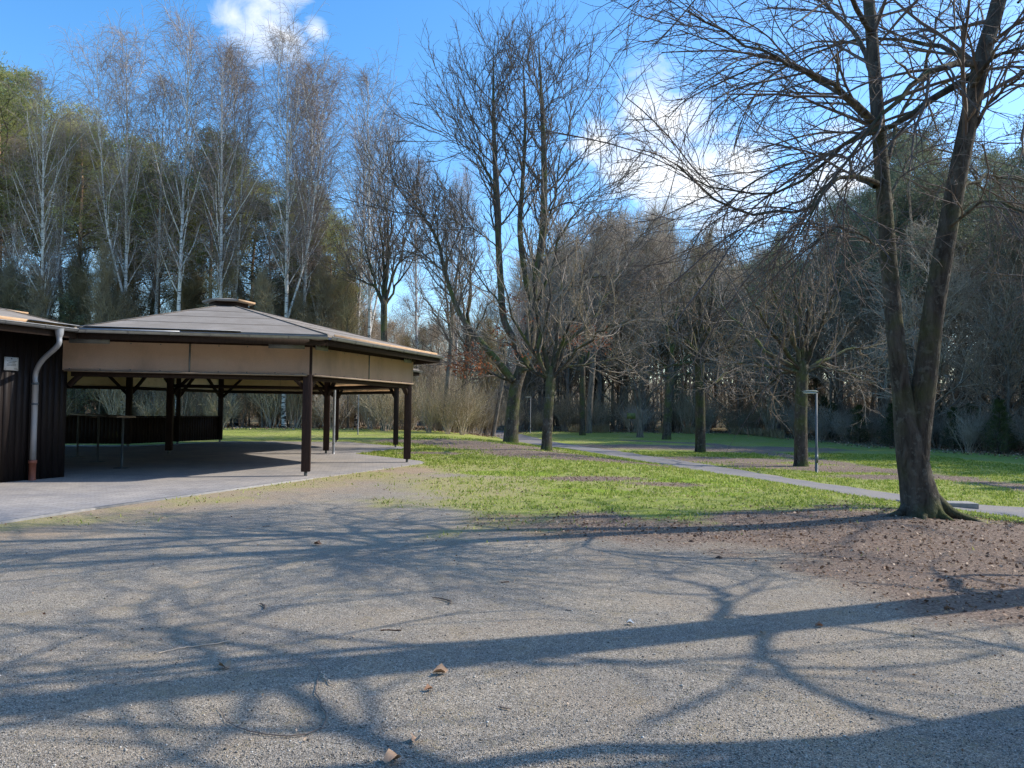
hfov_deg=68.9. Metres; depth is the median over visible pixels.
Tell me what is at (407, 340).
bare tree
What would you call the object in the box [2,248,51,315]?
bare tree
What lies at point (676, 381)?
yew tree
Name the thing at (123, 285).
bare tree
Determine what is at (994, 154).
pine tree
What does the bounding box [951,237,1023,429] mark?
bare tree
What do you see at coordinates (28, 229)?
pine tree
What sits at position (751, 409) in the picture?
bare shrub
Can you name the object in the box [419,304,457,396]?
bare tree
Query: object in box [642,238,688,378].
bare tree
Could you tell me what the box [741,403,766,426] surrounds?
bare shrub
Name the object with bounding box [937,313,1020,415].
bare tree
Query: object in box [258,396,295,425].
bare shrub
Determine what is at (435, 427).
bare shrub
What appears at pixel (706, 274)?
bare tree
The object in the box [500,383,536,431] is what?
bare shrub
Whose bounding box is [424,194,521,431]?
bare tree
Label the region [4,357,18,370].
notice plate
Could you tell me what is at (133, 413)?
bare shrub
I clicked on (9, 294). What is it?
bare tree
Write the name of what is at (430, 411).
bare shrub
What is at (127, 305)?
tree
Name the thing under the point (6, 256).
bare tree
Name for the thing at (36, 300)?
bare tree
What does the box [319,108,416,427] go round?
birch tree
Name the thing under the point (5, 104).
pine tree
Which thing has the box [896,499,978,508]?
stone slab
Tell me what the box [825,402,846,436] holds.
holly tree
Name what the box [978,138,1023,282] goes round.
bare tree
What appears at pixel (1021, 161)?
pine tree
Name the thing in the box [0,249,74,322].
bare tree
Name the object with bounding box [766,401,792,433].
bare shrub
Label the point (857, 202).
pine tree
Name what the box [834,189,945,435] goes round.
pine tree
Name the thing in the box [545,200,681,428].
bare tree
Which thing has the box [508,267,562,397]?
bare tree
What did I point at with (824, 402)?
holly tree
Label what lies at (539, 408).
undergrowth
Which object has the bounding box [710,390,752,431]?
bare shrub
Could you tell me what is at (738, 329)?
bare tree
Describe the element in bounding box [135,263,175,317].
bare tree
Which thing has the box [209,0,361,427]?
birch tree
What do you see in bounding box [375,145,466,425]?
birch tree
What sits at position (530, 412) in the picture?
street lamp
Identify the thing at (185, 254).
pine tree
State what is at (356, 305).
pine tree
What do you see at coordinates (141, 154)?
pine tree
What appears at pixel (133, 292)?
bare tree
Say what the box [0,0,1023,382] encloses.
sky
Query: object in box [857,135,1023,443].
pine tree
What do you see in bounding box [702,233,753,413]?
bare tree
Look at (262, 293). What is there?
tree
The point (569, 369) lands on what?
bare tree
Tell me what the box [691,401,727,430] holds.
bare shrub
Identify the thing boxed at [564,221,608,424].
bare tree
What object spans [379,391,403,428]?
bare shrub
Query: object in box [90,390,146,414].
bare shrub
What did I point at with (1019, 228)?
bare tree
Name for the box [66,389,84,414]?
bare shrub
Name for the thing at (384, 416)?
bare shrub
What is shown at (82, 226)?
pine tree
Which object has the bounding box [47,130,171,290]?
pine tree
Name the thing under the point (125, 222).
birch tree
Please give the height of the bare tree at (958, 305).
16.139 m
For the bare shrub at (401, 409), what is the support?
on the ground at (280, 527)
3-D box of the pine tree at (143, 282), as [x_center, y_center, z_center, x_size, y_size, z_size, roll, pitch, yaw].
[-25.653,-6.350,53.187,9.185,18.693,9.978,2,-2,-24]
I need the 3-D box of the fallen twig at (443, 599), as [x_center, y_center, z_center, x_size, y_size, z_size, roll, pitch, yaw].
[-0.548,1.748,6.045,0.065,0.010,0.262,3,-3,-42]
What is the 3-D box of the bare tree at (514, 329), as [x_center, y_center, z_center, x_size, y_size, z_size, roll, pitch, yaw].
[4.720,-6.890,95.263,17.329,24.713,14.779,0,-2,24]
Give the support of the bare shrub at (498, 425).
on the ground at (280, 527)
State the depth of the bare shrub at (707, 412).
73.31 m
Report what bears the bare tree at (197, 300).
on the ground at (280, 527)
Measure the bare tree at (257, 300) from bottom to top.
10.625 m
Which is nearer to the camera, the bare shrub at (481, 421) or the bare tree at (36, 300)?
the bare tree at (36, 300)
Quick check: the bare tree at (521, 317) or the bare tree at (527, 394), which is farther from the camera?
the bare tree at (527, 394)
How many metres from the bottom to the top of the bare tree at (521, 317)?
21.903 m
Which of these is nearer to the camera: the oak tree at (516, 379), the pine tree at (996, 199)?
the oak tree at (516, 379)
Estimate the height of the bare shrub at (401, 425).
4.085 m
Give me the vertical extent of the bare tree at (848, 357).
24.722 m
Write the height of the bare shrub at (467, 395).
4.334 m
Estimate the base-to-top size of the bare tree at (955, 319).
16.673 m
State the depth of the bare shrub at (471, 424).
52.26 m
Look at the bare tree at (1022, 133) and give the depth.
7.25 m
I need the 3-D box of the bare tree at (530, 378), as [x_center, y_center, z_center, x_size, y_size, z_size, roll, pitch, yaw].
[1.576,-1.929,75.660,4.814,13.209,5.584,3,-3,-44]
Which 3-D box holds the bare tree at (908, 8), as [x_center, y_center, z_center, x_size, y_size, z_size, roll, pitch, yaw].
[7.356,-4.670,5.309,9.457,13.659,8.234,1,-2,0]
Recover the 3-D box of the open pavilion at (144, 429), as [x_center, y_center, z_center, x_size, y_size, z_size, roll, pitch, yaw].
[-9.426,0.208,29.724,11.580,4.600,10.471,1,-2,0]
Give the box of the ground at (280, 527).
[0,383,1023,767]
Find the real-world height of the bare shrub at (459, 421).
4.294 m
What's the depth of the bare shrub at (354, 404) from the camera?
46.03 m
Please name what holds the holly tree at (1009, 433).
on the ground at (280, 527)
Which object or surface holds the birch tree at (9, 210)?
on the ground at (280, 527)
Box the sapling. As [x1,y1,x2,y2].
[474,301,519,435]
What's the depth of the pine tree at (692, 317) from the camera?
73.68 m
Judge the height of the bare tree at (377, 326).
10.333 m
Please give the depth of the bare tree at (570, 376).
83.96 m
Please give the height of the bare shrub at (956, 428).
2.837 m
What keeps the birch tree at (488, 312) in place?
on the ground at (280, 527)
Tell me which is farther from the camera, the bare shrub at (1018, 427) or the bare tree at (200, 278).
the bare tree at (200, 278)
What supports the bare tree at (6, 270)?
on the ground at (280, 527)
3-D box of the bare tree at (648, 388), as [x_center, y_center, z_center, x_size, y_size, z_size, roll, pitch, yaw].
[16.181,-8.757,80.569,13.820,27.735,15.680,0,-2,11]
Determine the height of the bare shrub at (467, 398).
5.310 m
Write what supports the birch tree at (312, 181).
on the ground at (280, 527)
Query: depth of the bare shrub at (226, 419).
45.37 m
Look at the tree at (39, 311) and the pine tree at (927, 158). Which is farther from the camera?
the pine tree at (927, 158)
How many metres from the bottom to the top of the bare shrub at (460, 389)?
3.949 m
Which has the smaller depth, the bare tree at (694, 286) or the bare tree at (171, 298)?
the bare tree at (171, 298)
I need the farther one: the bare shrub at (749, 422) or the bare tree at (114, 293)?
the bare shrub at (749, 422)
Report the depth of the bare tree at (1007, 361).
63.52 m
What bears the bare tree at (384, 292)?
on the ground at (280, 527)
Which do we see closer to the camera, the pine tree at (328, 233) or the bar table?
the bar table
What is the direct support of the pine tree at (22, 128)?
on the ground at (280, 527)
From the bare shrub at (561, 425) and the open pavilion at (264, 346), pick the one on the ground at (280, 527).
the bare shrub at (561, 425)
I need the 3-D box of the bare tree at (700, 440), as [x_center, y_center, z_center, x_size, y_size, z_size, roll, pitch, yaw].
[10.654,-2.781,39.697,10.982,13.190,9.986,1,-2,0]
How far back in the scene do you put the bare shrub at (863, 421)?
57.80 m
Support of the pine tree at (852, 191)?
on the ground at (280, 527)
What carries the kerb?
on the ground at (280, 527)
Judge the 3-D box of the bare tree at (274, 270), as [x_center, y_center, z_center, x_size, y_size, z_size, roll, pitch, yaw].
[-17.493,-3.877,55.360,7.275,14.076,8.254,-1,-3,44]
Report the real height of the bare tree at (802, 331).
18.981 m
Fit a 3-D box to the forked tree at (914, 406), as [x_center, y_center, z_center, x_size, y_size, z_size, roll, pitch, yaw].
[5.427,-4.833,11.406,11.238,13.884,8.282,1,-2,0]
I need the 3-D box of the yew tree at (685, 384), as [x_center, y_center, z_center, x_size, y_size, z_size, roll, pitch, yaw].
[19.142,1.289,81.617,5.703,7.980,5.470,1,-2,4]
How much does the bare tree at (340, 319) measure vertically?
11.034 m
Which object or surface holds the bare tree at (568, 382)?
on the ground at (280, 527)
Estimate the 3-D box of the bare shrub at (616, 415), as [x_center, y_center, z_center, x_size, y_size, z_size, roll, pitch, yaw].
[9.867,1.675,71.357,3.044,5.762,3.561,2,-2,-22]
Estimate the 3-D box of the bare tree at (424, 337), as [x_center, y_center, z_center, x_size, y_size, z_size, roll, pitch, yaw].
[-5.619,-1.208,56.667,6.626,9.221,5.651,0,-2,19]
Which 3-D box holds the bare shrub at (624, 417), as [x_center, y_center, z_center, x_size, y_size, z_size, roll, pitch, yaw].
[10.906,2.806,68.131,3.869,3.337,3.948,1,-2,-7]
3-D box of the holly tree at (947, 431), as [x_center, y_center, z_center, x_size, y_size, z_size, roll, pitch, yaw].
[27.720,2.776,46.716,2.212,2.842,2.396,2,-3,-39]
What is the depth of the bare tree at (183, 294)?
47.13 m
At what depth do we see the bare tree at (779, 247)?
77.69 m
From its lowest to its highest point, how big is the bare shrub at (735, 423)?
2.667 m
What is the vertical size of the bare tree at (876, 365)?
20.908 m
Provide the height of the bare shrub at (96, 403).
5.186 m
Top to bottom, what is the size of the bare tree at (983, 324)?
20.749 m
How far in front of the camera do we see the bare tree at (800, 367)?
30.04 m
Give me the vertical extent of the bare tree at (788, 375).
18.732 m
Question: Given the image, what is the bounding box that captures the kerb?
[0,478,312,523]
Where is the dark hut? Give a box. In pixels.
[0,308,241,482]
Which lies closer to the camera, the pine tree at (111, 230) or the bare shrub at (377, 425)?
the bare shrub at (377, 425)
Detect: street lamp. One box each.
[525,397,530,432]
[802,390,817,471]
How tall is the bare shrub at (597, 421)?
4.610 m
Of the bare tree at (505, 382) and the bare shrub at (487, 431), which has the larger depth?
the bare tree at (505, 382)
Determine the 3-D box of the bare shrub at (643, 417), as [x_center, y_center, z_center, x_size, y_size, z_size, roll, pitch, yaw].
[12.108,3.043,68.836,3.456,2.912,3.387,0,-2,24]
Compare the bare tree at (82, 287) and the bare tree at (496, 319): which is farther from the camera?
the bare tree at (496, 319)
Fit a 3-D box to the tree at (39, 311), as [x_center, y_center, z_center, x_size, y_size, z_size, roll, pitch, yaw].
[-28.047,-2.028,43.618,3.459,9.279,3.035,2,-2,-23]
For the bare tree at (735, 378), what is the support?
on the ground at (280, 527)
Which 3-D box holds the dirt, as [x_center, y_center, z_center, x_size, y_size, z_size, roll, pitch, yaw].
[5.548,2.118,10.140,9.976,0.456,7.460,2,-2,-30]
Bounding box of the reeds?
[552,423,787,438]
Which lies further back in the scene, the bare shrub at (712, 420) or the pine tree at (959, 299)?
the bare shrub at (712, 420)
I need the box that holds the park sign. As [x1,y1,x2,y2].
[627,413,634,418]
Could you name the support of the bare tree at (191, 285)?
on the ground at (280, 527)
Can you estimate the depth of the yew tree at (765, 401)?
72.52 m
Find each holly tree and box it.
[811,395,834,437]
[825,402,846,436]
[841,404,876,442]
[868,403,894,446]
[931,405,950,445]
[937,406,964,448]
[960,402,989,447]
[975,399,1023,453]
[992,407,1023,449]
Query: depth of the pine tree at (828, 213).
66.77 m
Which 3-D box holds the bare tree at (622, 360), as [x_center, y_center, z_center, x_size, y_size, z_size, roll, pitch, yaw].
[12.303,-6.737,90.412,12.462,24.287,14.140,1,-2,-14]
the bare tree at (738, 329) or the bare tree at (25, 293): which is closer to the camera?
the bare tree at (25, 293)
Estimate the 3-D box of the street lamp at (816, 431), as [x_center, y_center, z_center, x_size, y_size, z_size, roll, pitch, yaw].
[10.821,1.763,27.097,0.593,3.084,0.160,1,-2,0]
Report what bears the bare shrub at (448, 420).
on the ground at (280, 527)
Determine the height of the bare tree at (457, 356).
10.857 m
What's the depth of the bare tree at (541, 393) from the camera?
78.83 m
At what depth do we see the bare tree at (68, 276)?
48.10 m
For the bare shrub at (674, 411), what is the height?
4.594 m
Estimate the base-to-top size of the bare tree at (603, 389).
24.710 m
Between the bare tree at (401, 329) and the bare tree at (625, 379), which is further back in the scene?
the bare tree at (625, 379)
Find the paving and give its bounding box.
[0,441,424,520]
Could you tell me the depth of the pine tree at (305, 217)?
59.23 m
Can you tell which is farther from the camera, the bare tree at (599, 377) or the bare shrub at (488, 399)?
the bare tree at (599, 377)
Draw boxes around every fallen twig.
[159,640,230,652]
[219,659,326,736]
[320,671,333,684]
[432,597,451,603]
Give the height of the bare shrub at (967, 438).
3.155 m
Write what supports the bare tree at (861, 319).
on the ground at (280, 527)
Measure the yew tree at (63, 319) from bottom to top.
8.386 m
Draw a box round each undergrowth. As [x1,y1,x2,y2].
[70,368,526,434]
[501,369,1023,450]
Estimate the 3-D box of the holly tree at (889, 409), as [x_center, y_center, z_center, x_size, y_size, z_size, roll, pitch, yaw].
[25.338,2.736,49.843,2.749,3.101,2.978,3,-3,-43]
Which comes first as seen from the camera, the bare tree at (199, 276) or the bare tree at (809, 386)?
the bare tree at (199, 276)
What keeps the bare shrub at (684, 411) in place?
on the ground at (280, 527)
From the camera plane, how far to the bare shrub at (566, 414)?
67.09 m
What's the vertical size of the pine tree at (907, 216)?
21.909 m
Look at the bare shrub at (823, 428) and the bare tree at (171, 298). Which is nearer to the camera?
the bare tree at (171, 298)
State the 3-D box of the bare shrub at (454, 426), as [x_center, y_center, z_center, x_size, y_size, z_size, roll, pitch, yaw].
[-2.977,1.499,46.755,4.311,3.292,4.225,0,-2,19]
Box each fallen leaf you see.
[219,660,230,667]
[383,749,400,762]
[410,732,420,741]
[424,683,431,689]
[433,663,447,672]
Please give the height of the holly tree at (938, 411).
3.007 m
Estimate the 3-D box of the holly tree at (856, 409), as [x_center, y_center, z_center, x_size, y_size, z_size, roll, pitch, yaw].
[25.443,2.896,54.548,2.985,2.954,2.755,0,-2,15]
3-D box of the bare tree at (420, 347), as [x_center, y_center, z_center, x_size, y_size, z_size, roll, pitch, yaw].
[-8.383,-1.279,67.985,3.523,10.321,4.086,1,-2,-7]
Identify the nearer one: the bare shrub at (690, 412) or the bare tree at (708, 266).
the bare shrub at (690, 412)
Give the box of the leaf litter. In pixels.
[0,423,1023,767]
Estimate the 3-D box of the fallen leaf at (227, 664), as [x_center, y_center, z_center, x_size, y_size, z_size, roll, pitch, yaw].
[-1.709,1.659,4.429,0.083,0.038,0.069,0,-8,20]
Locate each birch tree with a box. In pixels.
[0,37,118,317]
[0,128,58,306]
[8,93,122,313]
[49,2,178,420]
[87,51,215,411]
[111,0,234,415]
[148,15,291,409]
[176,24,285,425]
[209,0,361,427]
[246,43,377,427]
[255,62,352,426]
[309,29,435,427]
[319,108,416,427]
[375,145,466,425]
[387,293,425,346]
[426,156,493,383]
[471,282,512,424]
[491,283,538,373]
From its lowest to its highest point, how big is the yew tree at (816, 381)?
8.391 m
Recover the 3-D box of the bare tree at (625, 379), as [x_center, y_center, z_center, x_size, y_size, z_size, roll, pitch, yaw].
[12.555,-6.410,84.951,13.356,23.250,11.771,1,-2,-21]
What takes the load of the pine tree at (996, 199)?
on the ground at (280, 527)
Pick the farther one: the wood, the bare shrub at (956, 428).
the wood
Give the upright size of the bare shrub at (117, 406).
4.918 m
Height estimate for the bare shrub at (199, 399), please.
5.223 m
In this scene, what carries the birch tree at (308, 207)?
on the ground at (280, 527)
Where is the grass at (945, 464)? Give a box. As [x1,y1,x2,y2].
[75,434,1023,555]
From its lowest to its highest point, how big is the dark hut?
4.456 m
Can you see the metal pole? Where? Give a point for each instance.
(358, 416)
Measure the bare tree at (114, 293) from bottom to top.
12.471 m
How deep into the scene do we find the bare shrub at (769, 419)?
62.73 m
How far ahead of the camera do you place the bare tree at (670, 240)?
88.88 m
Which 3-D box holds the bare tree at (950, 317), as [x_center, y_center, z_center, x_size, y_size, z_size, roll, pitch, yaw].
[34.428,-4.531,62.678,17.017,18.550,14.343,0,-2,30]
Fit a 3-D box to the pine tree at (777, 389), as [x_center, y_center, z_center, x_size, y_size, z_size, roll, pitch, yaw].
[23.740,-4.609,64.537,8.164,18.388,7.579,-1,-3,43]
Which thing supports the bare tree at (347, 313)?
on the ground at (280, 527)
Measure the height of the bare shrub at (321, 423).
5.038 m
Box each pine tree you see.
[0,51,130,279]
[0,62,46,233]
[0,94,178,318]
[0,97,54,251]
[0,132,63,263]
[0,163,19,185]
[1,83,117,312]
[11,117,168,412]
[44,133,185,279]
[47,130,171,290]
[49,142,230,405]
[90,170,213,311]
[120,122,273,402]
[150,195,230,414]
[167,154,284,400]
[186,168,294,423]
[233,194,322,425]
[245,211,359,308]
[260,178,345,423]
[265,203,391,426]
[326,269,375,424]
[649,271,727,429]
[653,263,737,427]
[715,261,745,402]
[732,226,840,430]
[790,182,871,397]
[793,190,880,434]
[814,182,925,432]
[826,122,974,376]
[827,154,991,366]
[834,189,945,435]
[845,111,1013,365]
[851,135,986,302]
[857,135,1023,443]
[899,175,1004,422]
[915,181,1023,398]
[954,147,1023,309]
[956,109,1023,283]
[962,159,1023,392]
[965,144,1023,395]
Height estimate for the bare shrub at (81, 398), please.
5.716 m
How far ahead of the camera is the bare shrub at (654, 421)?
70.16 m
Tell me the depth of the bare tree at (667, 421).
56.27 m
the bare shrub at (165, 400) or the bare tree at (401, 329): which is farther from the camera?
the bare tree at (401, 329)
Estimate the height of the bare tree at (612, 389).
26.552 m
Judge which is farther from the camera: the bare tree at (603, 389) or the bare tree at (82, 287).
the bare tree at (603, 389)
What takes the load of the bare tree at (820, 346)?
on the ground at (280, 527)
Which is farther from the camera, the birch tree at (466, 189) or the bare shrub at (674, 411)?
the bare shrub at (674, 411)
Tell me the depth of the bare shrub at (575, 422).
70.28 m
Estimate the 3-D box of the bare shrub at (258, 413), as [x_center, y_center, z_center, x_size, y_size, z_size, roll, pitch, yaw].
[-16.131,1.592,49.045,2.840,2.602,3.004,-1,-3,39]
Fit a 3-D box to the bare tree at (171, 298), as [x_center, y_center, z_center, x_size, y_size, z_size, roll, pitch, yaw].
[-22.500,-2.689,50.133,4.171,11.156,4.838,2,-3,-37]
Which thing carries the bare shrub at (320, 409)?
on the ground at (280, 527)
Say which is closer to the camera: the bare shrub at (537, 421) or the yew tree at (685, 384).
the bare shrub at (537, 421)
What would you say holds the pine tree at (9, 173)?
on the ground at (280, 527)
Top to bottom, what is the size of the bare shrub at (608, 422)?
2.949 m
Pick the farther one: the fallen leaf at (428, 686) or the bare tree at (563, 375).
the bare tree at (563, 375)
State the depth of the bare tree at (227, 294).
46.57 m
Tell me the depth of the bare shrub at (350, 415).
49.08 m
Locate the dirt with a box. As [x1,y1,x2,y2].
[534,509,1022,672]
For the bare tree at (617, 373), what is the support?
on the ground at (280, 527)
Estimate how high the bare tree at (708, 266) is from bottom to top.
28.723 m
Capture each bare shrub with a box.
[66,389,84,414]
[66,389,96,412]
[87,389,118,413]
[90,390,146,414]
[95,389,138,419]
[107,390,165,415]
[132,392,160,415]
[133,391,183,415]
[146,390,198,415]
[151,390,216,415]
[157,391,196,415]
[181,393,243,418]
[183,392,227,415]
[191,392,244,426]
[227,393,264,426]
[240,393,301,427]
[248,399,290,425]
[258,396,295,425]
[264,394,314,427]
[293,394,339,427]
[312,394,332,426]
[312,394,356,427]
[315,395,366,427]
[339,397,362,426]
[343,394,389,428]
[352,377,419,427]
[356,394,380,429]
[359,378,438,429]
[359,379,416,430]
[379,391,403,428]
[385,373,434,429]
[389,389,428,428]
[401,365,458,432]
[413,345,461,428]
[414,373,494,430]
[417,388,471,430]
[420,369,456,430]
[421,379,483,428]
[426,366,469,433]
[429,382,494,432]
[435,367,494,434]
[440,374,478,419]
[442,353,486,434]
[457,404,485,433]
[469,392,505,434]
[472,375,497,434]
[477,407,500,435]
[481,392,506,434]
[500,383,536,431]
[522,405,543,430]
[553,375,578,429]
[553,383,578,431]
[563,407,578,426]
[570,387,601,425]
[573,384,613,427]
[592,403,618,427]
[594,380,633,430]
[614,399,653,431]
[616,391,647,430]
[624,404,658,429]
[644,403,675,431]
[655,391,686,430]
[663,388,693,431]
[673,373,694,428]
[683,385,694,427]
[690,400,719,425]
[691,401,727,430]
[694,389,724,432]
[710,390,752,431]
[713,409,749,433]
[739,407,760,429]
[740,391,764,425]
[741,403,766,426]
[750,372,786,436]
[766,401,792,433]
[775,395,823,436]
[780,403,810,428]
[807,400,851,439]
[807,409,840,439]
[826,408,871,442]
[839,403,881,439]
[846,404,886,442]
[932,409,942,435]
[937,408,986,448]
[948,403,1007,451]
[971,405,1022,450]
[1004,410,1023,445]
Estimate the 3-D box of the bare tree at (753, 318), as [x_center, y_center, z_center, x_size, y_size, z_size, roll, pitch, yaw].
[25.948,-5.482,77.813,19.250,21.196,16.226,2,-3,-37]
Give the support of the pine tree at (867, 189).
on the ground at (280, 527)
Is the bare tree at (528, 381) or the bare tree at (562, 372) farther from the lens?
the bare tree at (562, 372)
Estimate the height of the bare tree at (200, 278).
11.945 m
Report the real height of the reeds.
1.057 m
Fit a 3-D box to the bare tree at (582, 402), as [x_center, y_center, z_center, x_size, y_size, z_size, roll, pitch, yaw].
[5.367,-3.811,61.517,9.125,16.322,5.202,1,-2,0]
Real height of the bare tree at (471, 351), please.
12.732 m
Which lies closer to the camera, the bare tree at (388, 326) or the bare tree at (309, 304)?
the bare tree at (309, 304)
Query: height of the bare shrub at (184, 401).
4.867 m
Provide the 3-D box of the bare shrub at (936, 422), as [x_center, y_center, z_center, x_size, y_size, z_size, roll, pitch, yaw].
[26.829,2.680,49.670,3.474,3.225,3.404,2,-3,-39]
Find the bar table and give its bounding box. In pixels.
[69,413,135,467]
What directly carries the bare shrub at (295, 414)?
on the ground at (280, 527)
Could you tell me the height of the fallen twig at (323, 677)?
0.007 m
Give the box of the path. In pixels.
[437,423,1023,517]
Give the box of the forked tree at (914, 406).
[496,0,1023,521]
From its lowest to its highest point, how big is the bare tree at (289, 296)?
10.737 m
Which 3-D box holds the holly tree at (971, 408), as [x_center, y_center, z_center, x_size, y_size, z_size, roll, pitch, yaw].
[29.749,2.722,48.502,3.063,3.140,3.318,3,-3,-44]
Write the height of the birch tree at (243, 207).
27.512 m
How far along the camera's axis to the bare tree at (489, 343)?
59.50 m
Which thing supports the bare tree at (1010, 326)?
on the ground at (280, 527)
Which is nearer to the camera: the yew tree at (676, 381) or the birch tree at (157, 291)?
the birch tree at (157, 291)
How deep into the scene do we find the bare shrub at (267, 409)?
46.34 m
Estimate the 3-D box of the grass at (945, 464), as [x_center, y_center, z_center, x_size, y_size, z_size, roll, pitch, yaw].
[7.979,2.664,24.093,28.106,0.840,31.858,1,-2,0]
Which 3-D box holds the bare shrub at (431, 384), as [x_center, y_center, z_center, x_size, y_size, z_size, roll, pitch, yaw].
[-5.250,0.131,49.970,4.502,5.947,3.849,-1,-2,30]
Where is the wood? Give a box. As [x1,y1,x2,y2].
[54,301,1020,422]
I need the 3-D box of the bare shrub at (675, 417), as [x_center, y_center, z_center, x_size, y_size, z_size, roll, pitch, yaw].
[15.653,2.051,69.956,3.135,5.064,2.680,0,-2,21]
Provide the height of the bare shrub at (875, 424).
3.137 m
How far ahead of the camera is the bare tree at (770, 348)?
69.43 m
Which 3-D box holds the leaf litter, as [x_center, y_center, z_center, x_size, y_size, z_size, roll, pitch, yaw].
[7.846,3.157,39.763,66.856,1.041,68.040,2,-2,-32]
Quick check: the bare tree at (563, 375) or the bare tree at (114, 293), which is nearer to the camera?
the bare tree at (114, 293)
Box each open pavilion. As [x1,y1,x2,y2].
[1,308,125,443]
[62,298,444,475]
[124,368,422,446]
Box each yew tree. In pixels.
[54,292,110,413]
[653,366,693,431]
[660,361,706,428]
[750,373,793,430]
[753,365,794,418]
[807,352,833,431]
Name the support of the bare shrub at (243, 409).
on the ground at (280, 527)
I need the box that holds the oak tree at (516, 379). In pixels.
[316,0,718,443]
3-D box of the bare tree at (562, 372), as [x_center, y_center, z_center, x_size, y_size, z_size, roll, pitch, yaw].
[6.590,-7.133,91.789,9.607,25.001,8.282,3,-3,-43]
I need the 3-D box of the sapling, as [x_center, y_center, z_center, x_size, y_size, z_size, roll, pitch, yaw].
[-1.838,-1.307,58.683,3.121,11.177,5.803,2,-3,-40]
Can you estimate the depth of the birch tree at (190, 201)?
45.50 m
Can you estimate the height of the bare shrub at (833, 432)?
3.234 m
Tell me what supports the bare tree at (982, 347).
on the ground at (280, 527)
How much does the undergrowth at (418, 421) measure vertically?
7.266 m
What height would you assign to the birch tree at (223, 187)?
25.637 m
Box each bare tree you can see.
[0,239,31,296]
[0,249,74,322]
[0,256,34,315]
[0,263,40,313]
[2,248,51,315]
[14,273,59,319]
[15,270,31,311]
[23,275,58,321]
[45,251,98,412]
[49,226,100,323]
[50,252,98,399]
[66,242,125,413]
[84,236,145,414]
[84,250,160,309]
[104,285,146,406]
[114,239,153,317]
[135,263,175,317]
[149,258,212,314]
[158,274,205,312]
[159,269,204,415]
[159,283,216,412]
[161,230,216,411]
[189,260,218,415]
[190,236,253,308]
[226,268,259,425]
[238,275,279,423]
[238,300,258,425]
[242,250,311,424]
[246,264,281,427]
[268,293,292,425]
[273,246,339,406]
[277,275,300,425]
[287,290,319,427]
[302,254,341,402]
[311,107,452,429]
[322,270,361,396]
[324,241,371,427]
[353,300,402,343]
[354,300,410,423]
[373,308,398,343]
[374,312,421,390]
[392,323,423,376]
[395,311,447,388]
[395,330,428,389]
[397,181,495,431]
[408,317,434,424]
[412,315,477,426]
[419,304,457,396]
[422,162,701,450]
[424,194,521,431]
[427,247,583,428]
[439,308,489,387]
[445,307,475,382]
[461,301,510,395]
[470,308,512,413]
[491,249,599,427]
[492,330,508,425]
[498,245,617,399]
[500,241,588,396]
[505,246,551,403]
[507,305,543,425]
[507,359,543,406]
[508,207,605,426]
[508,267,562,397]
[518,337,545,405]
[519,248,587,426]
[525,237,626,434]
[528,234,621,426]
[534,233,573,425]
[542,196,656,423]
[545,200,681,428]
[555,261,651,399]
[562,179,727,430]
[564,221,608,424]
[567,228,653,432]
[580,226,637,414]
[581,237,680,427]
[587,232,665,398]
[587,240,743,439]
[599,280,691,437]
[604,229,638,425]
[606,244,640,404]
[609,191,701,426]
[611,199,669,423]
[614,207,791,452]
[641,190,689,358]
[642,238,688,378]
[651,204,738,396]
[653,233,724,377]
[653,263,781,417]
[671,188,955,466]
[681,212,736,403]
[685,231,759,427]
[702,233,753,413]
[710,235,843,428]
[713,232,818,428]
[713,257,753,404]
[718,250,758,425]
[736,258,905,434]
[738,249,813,427]
[752,219,810,391]
[752,231,847,406]
[753,257,857,406]
[769,270,807,431]
[786,229,869,431]
[788,202,964,438]
[794,210,872,415]
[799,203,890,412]
[813,237,1019,404]
[831,210,1023,418]
[831,225,911,376]
[840,0,1006,43]
[842,287,971,402]
[867,236,1021,442]
[883,213,1023,444]
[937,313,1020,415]
[940,238,1023,451]
[941,187,1022,402]
[950,256,1021,407]
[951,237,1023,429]
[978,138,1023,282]
[985,240,1023,377]
[999,0,1023,188]
[1004,175,1023,314]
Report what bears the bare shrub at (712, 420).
on the ground at (280, 527)
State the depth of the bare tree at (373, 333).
50.73 m
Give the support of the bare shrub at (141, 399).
on the ground at (280, 527)
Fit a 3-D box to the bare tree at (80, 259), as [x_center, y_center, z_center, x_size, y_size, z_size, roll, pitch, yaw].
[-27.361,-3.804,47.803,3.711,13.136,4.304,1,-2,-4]
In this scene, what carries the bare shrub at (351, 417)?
on the ground at (280, 527)
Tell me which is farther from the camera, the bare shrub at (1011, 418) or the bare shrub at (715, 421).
the bare shrub at (715, 421)
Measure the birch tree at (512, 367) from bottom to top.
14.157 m
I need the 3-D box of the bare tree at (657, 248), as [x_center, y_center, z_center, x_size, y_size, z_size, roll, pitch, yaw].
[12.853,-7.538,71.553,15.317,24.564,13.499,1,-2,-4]
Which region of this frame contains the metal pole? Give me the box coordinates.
[357,394,358,434]
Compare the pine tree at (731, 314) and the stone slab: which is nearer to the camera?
the stone slab

